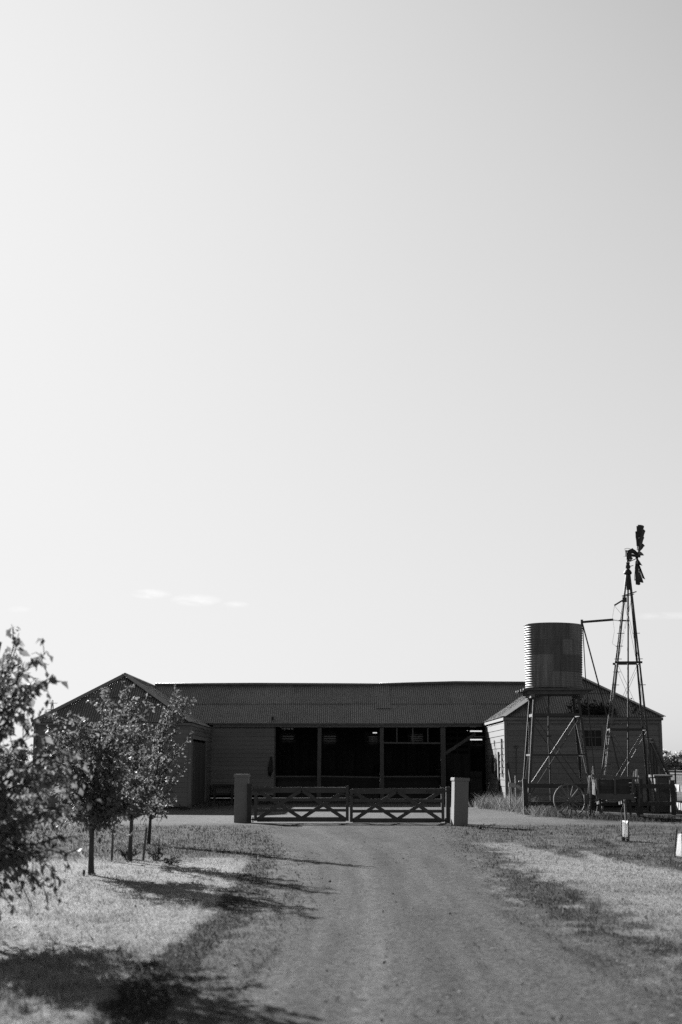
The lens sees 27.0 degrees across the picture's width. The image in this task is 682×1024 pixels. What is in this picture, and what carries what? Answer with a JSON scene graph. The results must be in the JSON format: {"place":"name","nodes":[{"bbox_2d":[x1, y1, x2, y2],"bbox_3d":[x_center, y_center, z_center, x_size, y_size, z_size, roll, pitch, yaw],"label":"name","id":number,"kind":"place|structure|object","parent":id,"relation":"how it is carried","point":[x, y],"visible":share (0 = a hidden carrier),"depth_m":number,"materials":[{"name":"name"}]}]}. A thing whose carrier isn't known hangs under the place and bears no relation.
{"place":"outdoors","nodes":[
{"label":"outdoors","id":0,"kind":"place"},
{"bbox_2d":[0,766,681,1023],"bbox_3d":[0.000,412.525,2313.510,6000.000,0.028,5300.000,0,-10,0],"label":"ground","id":1,"kind":"structure","parent":0,"point":[211,816],"depth_m":18.55,"materials":[{"name":"grey plant"}]},
{"bbox_2d":[11,746,32,765],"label":"distant tree","id":2,"kind":"object","parent":1,"relation":"on","point":[23,757],"visible":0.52,"depth_m":511.42,"materials":[{"name":"grey plant"}]},
{"bbox_2d":[0,624,102,921],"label":"pear tree","id":3,"kind":"object","parent":1,"relation":"on","point":[16,844],"visible":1,"depth_m":13.55,"materials":[{"name":"grey plant"}]},
{"bbox_2d":[30,687,155,874],"bbox_3d":[-3.770,4.137,21.756,1.866,2.863,1.810,0,-10,0],"label":"pear tree","id":4,"kind":"object","parent":1,"relation":"on","point":[111,795],"visible":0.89,"depth_m":21.52,"materials":[{"name":"grey plant"}]},
{"bbox_2d":[111,831,113,860],"bbox_3d":[-3.957,5.756,24.633,0.050,0.620,0.035,0,-10,0],"label":"tree stake","id":5,"kind":"object","parent":1,"relation":"on","point":[112,844],"visible":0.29,"depth_m":24.61,"materials":[{"name":"grey wood"}]},
{"bbox_2d":[115,842,141,858],"bbox_3d":[-3.773,6.000,25.225,0.465,0.310,0.382,5,-11,-24],"label":"weed clump","id":6,"kind":"object","parent":1,"relation":"on","point":[123,853],"visible":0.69,"depth_m":25.19,"materials":[{"name":"grey plant"}]},
{"bbox_2d":[106,680,167,861],"bbox_3d":[-3.596,4.528,24.842,1.108,3.172,1.584,3,-11,-17],"label":"pear tree","id":7,"kind":"object","parent":1,"relation":"on","point":[145,806],"visible":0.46,"depth_m":24.81,"materials":[{"name":"grey plant"}]},
{"bbox_2d":[115,830,144,836],"bbox_3d":[-3.665,5.558,24.643,0.588,0.150,0.080,0,-10,0],"label":"tie rope","id":8,"kind":"object","parent":7,"relation":"attached to","point":[131,833],"visible":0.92,"depth_m":24.65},
{"bbox_2d":[142,827,147,860],"bbox_3d":[-3.398,5.767,24.630,0.085,0.600,0.035,0,-10,0],"label":"tree stake","id":9,"kind":"object","parent":1,"relation":"on","point":[144,846],"visible":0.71,"depth_m":24.62,"materials":[{"name":"grey wood"}]},
{"bbox_2d":[137,837,176,859],"bbox_3d":[-3.249,5.939,25.117,0.658,0.394,0.672,7,-12,-35],"label":"weed clump","id":10,"kind":"object","parent":1,"relation":"on","point":[157,849],"visible":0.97,"depth_m":25.04,"materials":[{"name":"grey plant"}]},
{"bbox_2d":[140,684,196,843],"bbox_3d":[-3.698,5.385,30.259,1.393,3.382,1.605,0,-10,0],"label":"pear tree","id":11,"kind":"object","parent":1,"relation":"on","point":[164,767],"visible":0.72,"depth_m":30.06,"materials":[{"name":"grey plant"}]},
{"bbox_2d":[159,856,181,864],"bbox_3d":[-2.828,5.849,23.831,0.367,0.158,0.352,7,-12,-35],"label":"weed clump","id":12,"kind":"object","parent":1,"relation":"on","point":[172,861],"visible":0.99,"depth_m":23.78,"materials":[{"name":"grey plant"}]},
{"bbox_2d":[212,784,233,801],"bbox_3d":[-5.240,12.529,63.362,0.964,0.785,0.458,0,-10,0],"label":"work bench","id":13,"kind":"object","parent":1,"relation":"on","point":[215,793],"visible":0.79,"depth_m":63.20,"materials":[{"name":"black wood"}]},
{"bbox_2d":[172,799,289,809],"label":"wall weeds","id":14,"kind":"object","parent":1,"relation":"on","point":[209,804],"depth_m":57.80,"materials":[{"name":"grey plant"}]},
{"bbox_2d":[234,774,249,822],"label":"gate pillar","id":15,"kind":"structure","parent":1,"relation":"on","point":[240,795],"depth_m":41.03,"materials":[{"name":"concrete"}]},
{"bbox_2d":[247,784,252,822],"bbox_3d":[-2.646,8.407,40.984,0.206,1.138,0.175,0,-10,0],"label":"gate post","id":16,"kind":"object","parent":1,"relation":"on","point":[249,801],"visible":0.91,"depth_m":40.91,"materials":[{"name":"black wood"}]},
{"bbox_2d":[252,786,349,821],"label":"farm gate","id":17,"kind":"structure","parent":16,"relation":"attached to","point":[295,791],"depth_m":40.84,"materials":[{"name":"grey wood"}]},
{"bbox_2d":[31,673,665,807],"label":"farm shed","id":18,"kind":"structure","parent":1,"relation":"on","point":[312,734],"depth_m":64.28,"materials":[{"name":"black metal"}]},
{"bbox_2d":[192,741,204,804],"bbox_3d":[-5.841,10.699,58.355,0.123,2.518,5.706,0,-10,0],"label":"sliding door","id":19,"kind":"structure","parent":18,"relation":"in","point":[198,769],"depth_m":58.36,"materials":[{"name":"black metal"}]},
{"bbox_2d":[268,756,272,777],"bbox_3d":[-3.162,11.459,63.901,0.257,0.955,0.120,0,-10,0],"label":"horse collar","id":20,"kind":"object","parent":18,"relation":"hanging from","point":[270,768],"visible":1,"depth_m":63.86,"materials":[{"name":"black leather"}]},
{"bbox_2d":[446,727,470,799],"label":"door","id":21,"kind":"structure","parent":18,"relation":"in","point":[458,765],"depth_m":65.98,"materials":[{"name":"black wood"}]},
{"bbox_2d":[470,771,481,799],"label":"half door","id":22,"kind":"structure","parent":18,"relation":"in","point":[475,776],"depth_m":65.42,"materials":[{"name":"black wood"}]},
{"bbox_2d":[490,756,493,773],"bbox_3d":[6.446,10.808,60.753,0.140,0.741,0.246,0,-10,0],"label":"harness strap","id":23,"kind":"object","parent":18,"relation":"hanging from","point":[491,768],"visible":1,"depth_m":60.64,"materials":[{"name":"black leather"}]},
{"bbox_2d":[495,756,496,776],"bbox_3d":[6.446,10.590,59.151,0.140,0.887,0.246,0,-10,0],"label":"hanging chain","id":24,"kind":"object","parent":18,"relation":"hanging from","point":[495,766],"visible":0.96,"depth_m":59.04,"materials":[{"name":"grey metal"}]},
{"bbox_2d":[497,752,499,793],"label":"yoke beam","id":25,"kind":"structure","parent":18,"relation":"attached to","point":[498,772],"depth_m":58.29,"materials":[{"name":"grey wood"}]},
{"bbox_2d":[500,739,502,776],"bbox_3d":[6.465,9.878,57.176,0.080,1.517,0.190,0,-10,0],"label":"hanging plank","id":26,"kind":"object","parent":18,"relation":"hanging from","point":[501,760],"visible":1,"depth_m":57.06,"materials":[{"name":"grey wood"}]},
{"bbox_2d":[582,726,603,748],"bbox_3d":[9.939,8.935,56.285,0.922,0.908,0.140,0,-10,0],"label":"window","id":27,"kind":"structure","parent":18,"relation":"in","point":[597,735],"depth_m":56.30,"materials":[{"name":"black glass"}]},
{"bbox_2d":[83,825,681,1023],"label":"verge weeds","id":28,"kind":"object","parent":1,"relation":"on","point":[150,992],"visible":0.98,"depth_m":12.59,"materials":[{"name":"grey plant"}]},
{"bbox_2d":[444,787,451,822],"bbox_3d":[3.127,8.449,40.963,0.327,1.048,0.151,2,-10,-10],"label":"gate post","id":29,"kind":"object","parent":1,"relation":"on","point":[448,804],"visible":0.78,"depth_m":40.89,"materials":[{"name":"grey wood"}]},
{"bbox_2d":[348,787,446,822],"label":"farm gate","id":30,"kind":"structure","parent":29,"relation":"attached to","point":[391,792],"depth_m":40.84,"materials":[{"name":"grey wood"}]},
{"bbox_2d":[451,777,469,825],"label":"gate pillar","id":31,"kind":"structure","parent":1,"relation":"on","point":[459,801],"depth_m":38.92,"materials":[{"name":"concrete"}]},
{"bbox_2d":[474,823,495,828],"bbox_3d":[3.744,8.154,36.926,0.612,0.177,0.861,0,-10,0],"label":"weed clump","id":32,"kind":"object","parent":1,"relation":"on","point":[477,826],"visible":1,"depth_m":36.82,"materials":[{"name":"grey plant"}]},
{"bbox_2d":[507,763,512,796],"bbox_3d":[6.632,10.692,55.669,0.106,1.700,0.573,2,-10,-9],"label":"leaning bar","id":33,"kind":"object","parent":1,"relation":"on","point":[509,777],"visible":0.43,"depth_m":55.66,"materials":[{"name":"black metal"}]},
{"bbox_2d":[508,776,522,810],"bbox_3d":[6.348,10.133,51.221,0.686,1.260,0.512,0,-10,0],"label":"plank barrier","id":34,"kind":"object","parent":1,"relation":"on","point":[514,785],"visible":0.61,"depth_m":51.04,"materials":[{"name":"grey wood"}]},
{"bbox_2d":[514,746,518,798],"bbox_3d":[6.839,10.363,55.789,0.187,2.370,0.490,-5,-11,24],"label":"long handled tool","id":35,"kind":"object","parent":1,"relation":"on","point":[516,770],"visible":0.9,"depth_m":55.85,"materials":[{"name":"black metal"}]},
{"bbox_2d":[468,791,594,819],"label":"tall grass","id":36,"kind":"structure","parent":1,"relation":"on","point":[501,803],"depth_m":49.35,"materials":[{"name":"grey plant"}]},
{"bbox_2d":[516,688,595,809],"bbox_3d":[7.797,8.614,51.426,2.733,4.330,2.510,0,-10,1],"label":"tank stand","id":37,"kind":"object","parent":1,"relation":"on","point":[529,694],"visible":0.82,"depth_m":50.79,"materials":[{"name":"grey wood"}]},
{"bbox_2d":[523,622,582,687],"bbox_3d":[7.747,5.280,51.876,2.151,2.341,2.151,1,-10,0],"label":"water tank","id":38,"kind":"object","parent":37,"relation":"on","point":[553,657],"visible":0.98,"depth_m":51.02,"materials":[{"name":"metal"}]},
{"bbox_2d":[529,793,586,812],"bbox_3d":[7.315,9.832,47.919,1.948,0.695,0.059,0,-10,0],"label":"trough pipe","id":39,"kind":"object","parent":1,"relation":"on","point":[530,794],"visible":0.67,"depth_m":47.95,"materials":[{"name":"grey metal"}]},
{"bbox_2d":[553,784,585,816],"bbox_3d":[7.255,9.153,45.127,1.053,1.051,0.268,0,-10,0],"label":"wagon wheel","id":40,"kind":"object","parent":1,"relation":"on","point":[569,800],"visible":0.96,"depth_m":45.11,"materials":[{"name":"grey wood"}]},
{"bbox_2d":[522,779,675,814],"bbox_3d":[8.643,9.561,47.640,5.096,1.236,0.180,0,-10,0],"label":"rail fence","id":41,"kind":"object","parent":1,"relation":"on","point":[670,786],"visible":0.51,"depth_m":47.59,"materials":[{"name":"black wood"}]},
{"bbox_2d":[580,619,627,810],"bbox_3d":[9.531,7.243,50.970,1.657,6.863,1.145,0,-10,0],"label":"delivery pipe","id":42,"kind":"object","parent":1,"relation":"on","point":[590,621],"visible":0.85,"depth_m":51.47,"materials":[{"name":"black metal"}]},
{"bbox_2d":[584,766,641,817],"bbox_3d":[8.719,9.047,46.111,1.801,1.611,4.305,-1,-10,7],"label":"farm cart","id":43,"kind":"object","parent":1,"relation":"on","point":[621,787],"visible":0.92,"depth_m":44.18,"materials":[{"name":"black wood"}]},
{"bbox_2d":[619,834,630,841],"bbox_3d":[6.169,7.061,30.815,0.245,0.174,0.241,-9,-14,42],"label":"weed clump","id":44,"kind":"object","parent":1,"relation":"on","point":[625,838],"visible":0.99,"depth_m":30.81,"materials":[{"name":"grey plant"}]},
{"bbox_2d":[621,800,629,840],"bbox_3d":[6.217,6.786,31.266,0.206,0.911,0.166,2,-10,-12],"label":"tree guard","id":45,"kind":"object","parent":1,"relation":"on","point":[625,827],"visible":0.77,"depth_m":31.18,"materials":[{"name":"plastic"}]},
{"bbox_2d":[569,811,681,824],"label":"fence weeds","id":46,"kind":"object","parent":1,"relation":"on","point":[632,818],"visible":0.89,"depth_m":42.48,"materials":[{"name":"grey plant"}]},
{"bbox_2d":[597,525,656,812],"bbox_3d":[10.090,5.518,50.820,2.060,10.216,1.869,-1,-10,5],"label":"windmill","id":47,"kind":"object","parent":1,"relation":"on","point":[640,545],"visible":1,"depth_m":50.95,"materials":[{"name":"black metal"}]},
{"bbox_2d":[645,737,669,808],"bbox_3d":[11.844,9.898,53.947,0.669,2.698,1.574,2,-10,-13],"label":"leaning ladder","id":48,"kind":"object","parent":1,"relation":"on","point":[654,756],"visible":0.43,"depth_m":54.08,"materials":[{"name":"grey wood"}]},
{"bbox_2d":[648,775,672,812],"bbox_3d":[11.259,9.905,50.050,0.651,1.298,0.955,0,-10,0],"label":"timber box","id":49,"kind":"object","parent":1,"relation":"on","point":[662,795],"visible":0.6,"depth_m":49.66,"materials":[{"name":"black wood"}]},
{"bbox_2d":[663,752,681,769],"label":"distant tree","id":50,"kind":"object","parent":1,"relation":"on","point":[670,759],"visible":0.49,"depth_m":402.58,"materials":[{"name":"grey plant"}]},
{"bbox_2d":[666,765,681,798],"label":"stock fence","id":51,"kind":"object","parent":1,"relation":"on","point":[675,771],"visible":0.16,"depth_m":64.90,"materials":[{"name":"grey wood"}]},
{"bbox_2d":[671,751,681,769],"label":"distant tree","id":52,"kind":"object","parent":1,"relation":"on","point":[679,768],"visible":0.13,"depth_m":413.07,"materials":[{"name":"grey plant"}]},
{"bbox_2d":[674,829,681,856],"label":"tree guard","id":53,"kind":"object","parent":1,"relation":"on","point":[678,845],"visible":0.9,"depth_m":25.74,"materials":[{"name":"plastic"}]},
{"bbox_2d":[675,783,681,812],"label":"plank fence","id":54,"kind":"object","parent":1,"relation":"on","point":[678,787],"visible":0.6,"depth_m":48.52,"materials":[{"name":"white wood"}]},
{"bbox_2d":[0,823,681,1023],"bbox_3d":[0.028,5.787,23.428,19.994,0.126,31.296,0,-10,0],"label":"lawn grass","id":55,"kind":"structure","parent":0,"point":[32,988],"depth_m":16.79,"materials":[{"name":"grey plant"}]},
{"bbox_2d":[0,825,681,1023],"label":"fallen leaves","id":56,"kind":"object","parent":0,"point":[237,1020],"visible":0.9,"depth_m":12.63,"materials":[{"name":"grey plant"}]},
{"bbox_2d":[0,0,681,764],"label":"sky","id":57,"kind":"structure","parent":0,"point":[340,341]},
{"bbox_2d":[198,824,681,1023],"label":"driveway","id":58,"kind":"structure","parent":0,"point":[414,883],"depth_m":12.38,"materials":[{"name":"grey gravel"}]},
{"bbox_2d":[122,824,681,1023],"bbox_3d":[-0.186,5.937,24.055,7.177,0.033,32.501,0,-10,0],"label":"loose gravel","id":59,"kind":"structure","parent":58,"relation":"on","point":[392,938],"depth_m":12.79,"materials":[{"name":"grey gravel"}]}
]}

